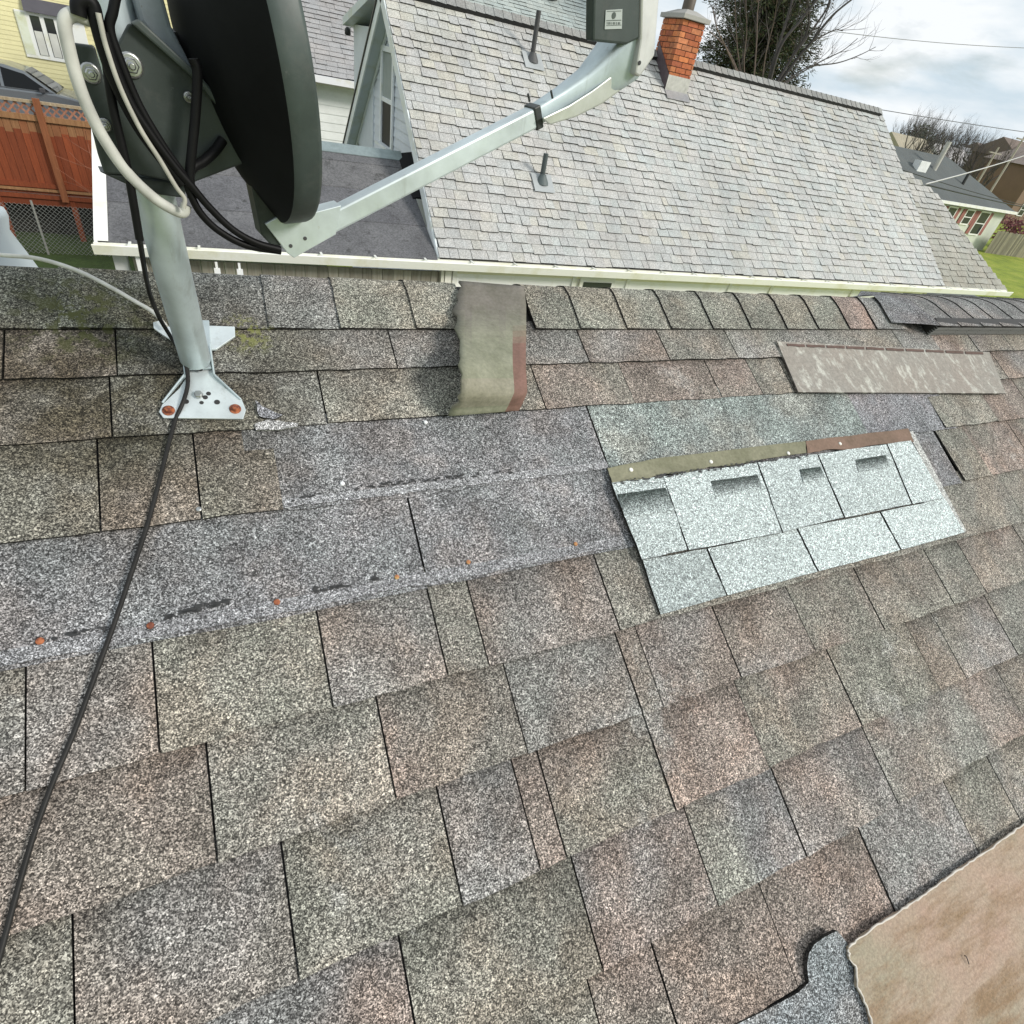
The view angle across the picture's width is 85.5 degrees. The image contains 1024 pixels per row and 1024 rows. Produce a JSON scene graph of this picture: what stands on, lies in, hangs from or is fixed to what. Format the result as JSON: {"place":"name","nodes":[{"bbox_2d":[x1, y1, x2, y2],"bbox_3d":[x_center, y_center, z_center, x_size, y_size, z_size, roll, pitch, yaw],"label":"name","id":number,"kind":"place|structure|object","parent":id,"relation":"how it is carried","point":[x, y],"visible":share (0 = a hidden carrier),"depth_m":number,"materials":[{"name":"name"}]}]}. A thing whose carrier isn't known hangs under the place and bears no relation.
{"place":"outdoors","nodes":[
{"label":"outdoors","id":0,"kind":"place"},
{"bbox_2d":[0,59,85,120],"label":"parked car","id":1,"kind":"object","parent":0,"point":[19,80],"visible":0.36,"depth_m":17.52,"materials":[{"name":"grey paint"}]},
{"bbox_2d":[15,231,326,275],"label":"yard","id":2,"kind":"structure","parent":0,"point":[80,260],"depth_m":12.39,"materials":[{"name":"green plant"}]},
{"bbox_2d":[0,96,92,241],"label":"deck fence","id":3,"kind":"object","parent":2,"relation":"on","point":[31,146],"visible":0.46,"depth_m":11.95,"materials":[{"name":"brown wood"}]},
{"bbox_2d":[0,200,132,256],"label":"chain link fence","id":4,"kind":"object","parent":2,"relation":"on","point":[39,227],"visible":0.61,"depth_m":11.80,"materials":[{"name":"grey metal"}]},
{"bbox_2d":[55,131,92,194],"bbox_3d":[-8.811,-6.888,12.062,1.562,2.414,0.380,-8,43,-24],"label":"bare shrub","id":5,"kind":"object","parent":2,"relation":"on","point":[78,164],"visible":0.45,"depth_m":11.51,"materials":[{"name":"brown plant"}]},
{"bbox_2d":[91,129,451,282],"bbox_3d":[-2.936,-2.810,7.508,3.870,3.685,1.980,-8,43,-24],"label":"porch","id":6,"kind":"object","parent":2,"relation":"on","point":[397,229],"visible":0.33,"depth_m":6.63,"materials":[{"name":"asphalt roofing"},{"name":"white painted wood"}]},
{"bbox_2d":[301,0,585,142],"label":"back house","id":7,"kind":"structure","parent":0,"point":[331,47],"depth_m":14.53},
{"bbox_2d":[327,223,1023,297],"bbox_3d":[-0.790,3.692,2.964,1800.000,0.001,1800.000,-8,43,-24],"label":"ground","id":8,"kind":"structure","parent":0,"point":[1008,271],"depth_m":35.95,"materials":[{"name":"green plant"}]},
{"bbox_2d":[0,0,172,90],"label":"yellow house","id":9,"kind":"structure","parent":8,"relation":"on","point":[29,36],"depth_m":19.32,"materials":[{"name":"yellow wood"}]},
{"bbox_2d":[13,9,87,62],"bbox_3d":[-16.118,-16.686,19.540,1.946,1.274,0.056,-8,43,-24],"label":"window","id":10,"kind":"structure","parent":9,"relation":"in","point":[39,32],"depth_m":19.39,"materials":[{"name":"white glass"}]},
{"bbox_2d":[0,265,1023,1023],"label":"shingled house","id":11,"kind":"structure","parent":8,"relation":"on","point":[416,697],"depth_m":0.84,"materials":[{"name":"shingle"}]},
{"bbox_2d":[0,206,37,266],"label":"vent cap","id":12,"kind":"object","parent":11,"relation":"on","point":[10,243],"visible":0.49,"depth_m":1.00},
{"bbox_2d":[255,400,298,430],"bbox_3d":[-0.379,-0.155,0.887,0.065,0.005,0.056,-8,71,-24],"label":"shingle chip","id":13,"kind":"object","parent":11,"relation":"on","point":[269,423],"visible":1,"depth_m":0.88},
{"bbox_2d":[75,0,658,419],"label":"satellite dish","id":14,"kind":"object","parent":11,"relation":"attached to","point":[260,115],"visible":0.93,"depth_m":0.60,"materials":[{"name":"metal"}]},
{"bbox_2d":[0,253,167,326],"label":"coaxial cable","id":15,"kind":"object","parent":14,"relation":"attached to","point":[90,276],"visible":0.91,"depth_m":0.85,"materials":[{"name":"white plastic"}]},
{"bbox_2d":[0,241,189,965],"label":"coaxial cable","id":16,"kind":"object","parent":14,"relation":"attached to","point":[30,846],"visible":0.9,"depth_m":0.68,"materials":[{"name":"black rubber"}]},
{"bbox_2d":[102,66,143,240],"bbox_3d":[-0.382,-0.366,0.548,0.023,0.181,0.011,-8,43,-24],"label":"coaxial cable","id":17,"kind":"object","parent":14,"relation":"attached to","point":[122,150],"visible":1,"depth_m":0.55,"materials":[{"name":"black rubber"}]},
{"bbox_2d":[57,6,191,217],"bbox_3d":[-0.372,-0.379,0.541,0.081,0.165,0.011,-16,46,-31],"label":"coaxial cable","id":18,"kind":"object","parent":14,"relation":"attached to","point":[66,19],"visible":1,"depth_m":0.52,"materials":[{"name":"white plastic"}]},
{"bbox_2d":[69,0,184,186],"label":"coaxial cable","id":19,"kind":"object","parent":14,"relation":"attached to","point":[85,8],"visible":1,"depth_m":0.49,"materials":[{"name":"black rubber"}]},
{"bbox_2d":[95,12,186,208],"bbox_3d":[-0.354,-0.379,0.537,0.046,0.152,0.004,-16,46,-31],"label":"coaxial cable","id":20,"kind":"object","parent":14,"relation":"attached to","point":[128,105],"visible":1,"depth_m":0.52,"materials":[{"name":"white plastic"}]},
{"bbox_2d":[104,0,281,254],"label":"coaxial cable","id":21,"kind":"object","parent":14,"relation":"attached to","point":[111,15],"visible":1,"depth_m":0.54,"materials":[{"name":"black rubber"}]},
{"bbox_2d":[105,32,281,252],"bbox_3d":[-0.322,-0.369,0.581,0.139,0.185,0.008,-16,46,-31],"label":"coaxial cable","id":22,"kind":"object","parent":14,"relation":"attached to","point":[185,178],"visible":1,"depth_m":0.57,"materials":[{"name":"black rubber"}]},
{"bbox_2d":[185,58,202,197],"bbox_3d":[-0.326,-0.389,0.567,0.033,0.123,0.009,-16,46,-31],"label":"coaxial cable","id":23,"kind":"object","parent":14,"relation":"attached to","point":[195,113],"visible":1,"depth_m":0.56,"materials":[{"name":"black rubber"}]},
{"bbox_2d":[195,136,226,173],"bbox_3d":[-0.330,-0.379,0.595,0.011,0.044,0.058,25,40,16],"label":"coaxial cable","id":24,"kind":"object","parent":14,"relation":"attached to","point":[211,154],"visible":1,"depth_m":0.59,"materials":[{"name":"black rubber"}]},
{"bbox_2d":[607,428,965,614],"bbox_3d":[0.659,-0.020,1.223,0.979,0.014,0.300,-8,71,-24],"label":"replacement shingle","id":25,"kind":"object","parent":11,"relation":"on","point":[773,510],"visible":1,"depth_m":1.17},
{"bbox_2d":[736,929,868,1023],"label":"shingle scrap","id":26,"kind":"object","parent":11,"relation":"on","point":[826,992],"visible":1,"depth_m":0.83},
{"bbox_2d":[776,341,1005,393],"bbox_3d":[1.117,-0.402,1.566,0.951,0.013,0.206,-8,71,-24],"label":"upturned shingle","id":27,"kind":"object","parent":11,"relation":"on","point":[822,368],"visible":1,"depth_m":1.53,"materials":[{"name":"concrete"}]},
{"bbox_2d":[846,823,1023,1023],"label":"tan sheet","id":28,"kind":"object","parent":11,"relation":"on","point":[910,964],"visible":1,"depth_m":0.92,"materials":[{"name":"beige paper"}]},
{"bbox_2d":[91,0,1013,297],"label":"neighbour house","id":29,"kind":"structure","parent":8,"relation":"on","point":[675,166],"depth_m":8.83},
{"bbox_2d":[375,45,394,149],"bbox_3d":[-1.992,-6.414,8.626,0.113,1.320,0.780,-8,43,-24],"label":"window","id":30,"kind":"structure","parent":29,"relation":"in","point":[387,73],"depth_m":8.64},
{"bbox_2d":[578,277,618,287],"bbox_3d":[1.208,-3.091,8.406,0.732,1.040,0.075,-8,43,-24],"label":"window","id":31,"kind":"structure","parent":29,"relation":"in","point":[591,282],"depth_m":8.17,"materials":[{"name":"clear glass"}]},
{"bbox_2d":[925,155,1023,184],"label":"overhead wire","id":32,"kind":"object","parent":29,"relation":"attached to","point":[971,171],"visible":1,"depth_m":14.63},
{"bbox_2d":[696,0,833,88],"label":"conifer tree","id":33,"kind":"object","parent":8,"relation":"on","point":[785,53],"visible":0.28,"depth_m":17.38,"materials":[{"name":"green plant"}]},
{"bbox_2d":[702,0,891,83],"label":"leafless tree","id":34,"kind":"object","parent":8,"relation":"on","point":[781,76],"visible":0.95,"depth_m":15.57,"materials":[{"name":"brown plant"}]},
{"bbox_2d":[893,113,930,137],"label":"bare tree","id":35,"kind":"object","parent":8,"relation":"on","point":[903,128],"visible":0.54,"depth_m":84.51,"materials":[{"name":"plant"}]},
{"bbox_2d":[901,123,936,143],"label":"evergreen tree","id":36,"kind":"object","parent":8,"relation":"on","point":[922,132],"visible":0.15,"depth_m":85.98,"materials":[{"name":"green plant"}]},
{"bbox_2d":[894,101,944,140],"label":"bare tree","id":37,"kind":"object","parent":8,"relation":"on","point":[923,122],"visible":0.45,"depth_m":87.62,"materials":[{"name":"plant"}]},
{"bbox_2d":[905,109,954,153],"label":"bare tree","id":38,"kind":"object","parent":8,"relation":"on","point":[925,143],"visible":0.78,"depth_m":57.87,"materials":[{"name":"plant"}]},
{"bbox_2d":[917,113,949,142],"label":"bare tree","id":39,"kind":"object","parent":8,"relation":"on","point":[934,128],"visible":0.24,"depth_m":103.52,"materials":[{"name":"brown plant"}]},
{"bbox_2d":[909,106,958,137],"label":"bare tree","id":40,"kind":"object","parent":8,"relation":"on","point":[929,121],"visible":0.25,"depth_m":97.49,"materials":[{"name":"plant"}]},
{"bbox_2d":[907,114,968,157],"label":"bare tree","id":41,"kind":"object","parent":8,"relation":"on","point":[943,144],"visible":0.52,"depth_m":61.95,"materials":[{"name":"brown plant"}]},
{"bbox_2d":[931,137,963,164],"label":"bare tree","id":42,"kind":"object","parent":8,"relation":"on","point":[949,150],"visible":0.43,"depth_m":62.79,"materials":[{"name":"plant"}]},
{"bbox_2d":[935,123,963,143],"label":"bare tree","id":43,"kind":"object","parent":8,"relation":"on","point":[947,130],"visible":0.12,"depth_m":113.25,"materials":[{"name":"plant"}]},
{"bbox_2d":[936,120,981,145],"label":"bare tree","id":44,"kind":"object","parent":8,"relation":"on","point":[956,133],"visible":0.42,"depth_m":108.54,"materials":[{"name":"plant"}]},
{"bbox_2d":[939,124,983,145],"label":"bare tree","id":45,"kind":"object","parent":8,"relation":"on","point":[962,135],"visible":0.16,"depth_m":117.21,"materials":[{"name":"plant"}]},
{"bbox_2d":[954,112,979,145],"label":"bare tree","id":46,"kind":"object","parent":8,"relation":"on","point":[957,139],"visible":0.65,"depth_m":108.19,"materials":[{"name":"plant"}]},
{"bbox_2d":[947,131,996,175],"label":"bare tree","id":47,"kind":"object","parent":8,"relation":"on","point":[965,161],"visible":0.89,"depth_m":61.69,"materials":[{"name":"brown plant"}]},
{"bbox_2d":[954,116,995,146],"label":"bare tree","id":48,"kind":"object","parent":8,"relation":"on","point":[972,137],"visible":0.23,"depth_m":124.08,"materials":[{"name":"plant"}]},
{"bbox_2d":[976,127,1001,143],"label":"bare tree","id":49,"kind":"object","parent":8,"relation":"on","point":[991,135],"visible":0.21,"depth_m":111.38,"materials":[{"name":"brown plant"}]},
{"bbox_2d":[958,130,1020,186],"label":"bare tree","id":50,"kind":"object","parent":8,"relation":"on","point":[993,169],"visible":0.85,"depth_m":61.53,"materials":[{"name":"plant"}]},
{"bbox_2d":[978,147,1001,181],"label":"utility pole","id":51,"kind":"object","parent":8,"relation":"on","point":[988,164],"visible":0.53,"depth_m":49.51,"materials":[{"name":"wood"}]},
{"bbox_2d":[984,231,1023,257],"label":"board fence","id":52,"kind":"object","parent":8,"relation":"on","point":[1007,243],"visible":1,"depth_m":41.20,"materials":[{"name":"brown wood"}]},
{"bbox_2d":[990,137,1023,191],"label":"utility pole","id":53,"kind":"object","parent":8,"relation":"on","point":[1005,167],"visible":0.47,"depth_m":47.80,"materials":[{"name":"wood"}]},
{"bbox_2d":[991,214,1023,241],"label":"red shrub","id":54,"kind":"object","parent":8,"relation":"on","point":[1010,225],"visible":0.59,"depth_m":43.69,"materials":[{"name":"red plant"}]},
{"bbox_2d":[655,0,1023,145],"label":"sky","id":55,"kind":"structure","parent":0,"point":[909,75],"materials":[{"name":"white"}]},
{"bbox_2d":[889,132,932,153],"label":"distant house","id":56,"kind":"structure","parent":0,"point":[898,139],"depth_m":66.05,"materials":[{"name":"beige paint"}]},
{"bbox_2d":[822,29,1021,47],"bbox_3d":[19.957,-21.891,25.613,15.850,1.905,0.022,-3,41,-19],"label":"overhead wire","id":57,"kind":"object","parent":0,"point":[925,41],"visible":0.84,"depth_m":25.45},
{"bbox_2d":[929,143,967,165],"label":"distant house","id":58,"kind":"structure","parent":0,"point":[951,154],"depth_m":77.89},
{"bbox_2d":[883,110,1023,131],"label":"overhead wire","id":59,"kind":"object","parent":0,"point":[952,121],"visible":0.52,"depth_m":29.53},
{"bbox_2d":[894,141,1017,249],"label":"pale green house","id":60,"kind":"structure","parent":0,"point":[978,220],"depth_m":38.70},
{"bbox_2d":[948,206,958,216],"bbox_3d":[30.035,-20.235,38.221,1.060,1.550,0.070,-8,43,-24],"label":"window","id":61,"kind":"structure","parent":60,"relation":"in","point":[952,209],"depth_m":37.89,"materials":[{"name":"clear glass"}]},
{"bbox_2d":[959,209,975,224],"bbox_3d":[32.037,-20.737,38.935,0.994,1.000,0.070,-8,43,-24],"label":"window","id":62,"kind":"structure","parent":60,"relation":"in","point":[969,214],"depth_m":38.89,"materials":[{"name":"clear glass"}]},
{"bbox_2d":[968,211,991,235],"bbox_3d":[33.651,-20.771,39.853,1.236,1.550,0.070,-8,43,-24],"label":"window","id":63,"kind":"structure","parent":60,"relation":"in","point":[983,217],"depth_m":39.80,"materials":[{"name":"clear glass"}]},
{"bbox_2d":[902,169,1023,205],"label":"overhead wire","id":64,"kind":"object","parent":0,"point":[957,187],"visible":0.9,"depth_m":20.40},
{"bbox_2d":[965,142,981,148],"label":"distant house","id":65,"kind":"structure","parent":0,"point":[977,145],"depth_m":101.37,"materials":[{"name":"brown"}]},
{"bbox_2d":[926,184,1023,206],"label":"overhead wire","id":66,"kind":"object","parent":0,"point":[971,195],"visible":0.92,"depth_m":15.07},
{"bbox_2d":[964,137,1023,176],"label":"distant house","id":67,"kind":"structure","parent":0,"point":[1003,143],"depth_m":72.35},
{"bbox_2d":[976,146,1023,225],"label":"distant house","id":68,"kind":"structure","parent":0,"point":[1009,186],"depth_m":67.17,"materials":[{"name":"brown"}]},
{"bbox_2d":[1016,204,1023,215],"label":"window","id":69,"kind":"structure","parent":68,"relation":"in","point":[1021,211],"depth_m":67.84,"materials":[{"name":"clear glass"}]}
]}

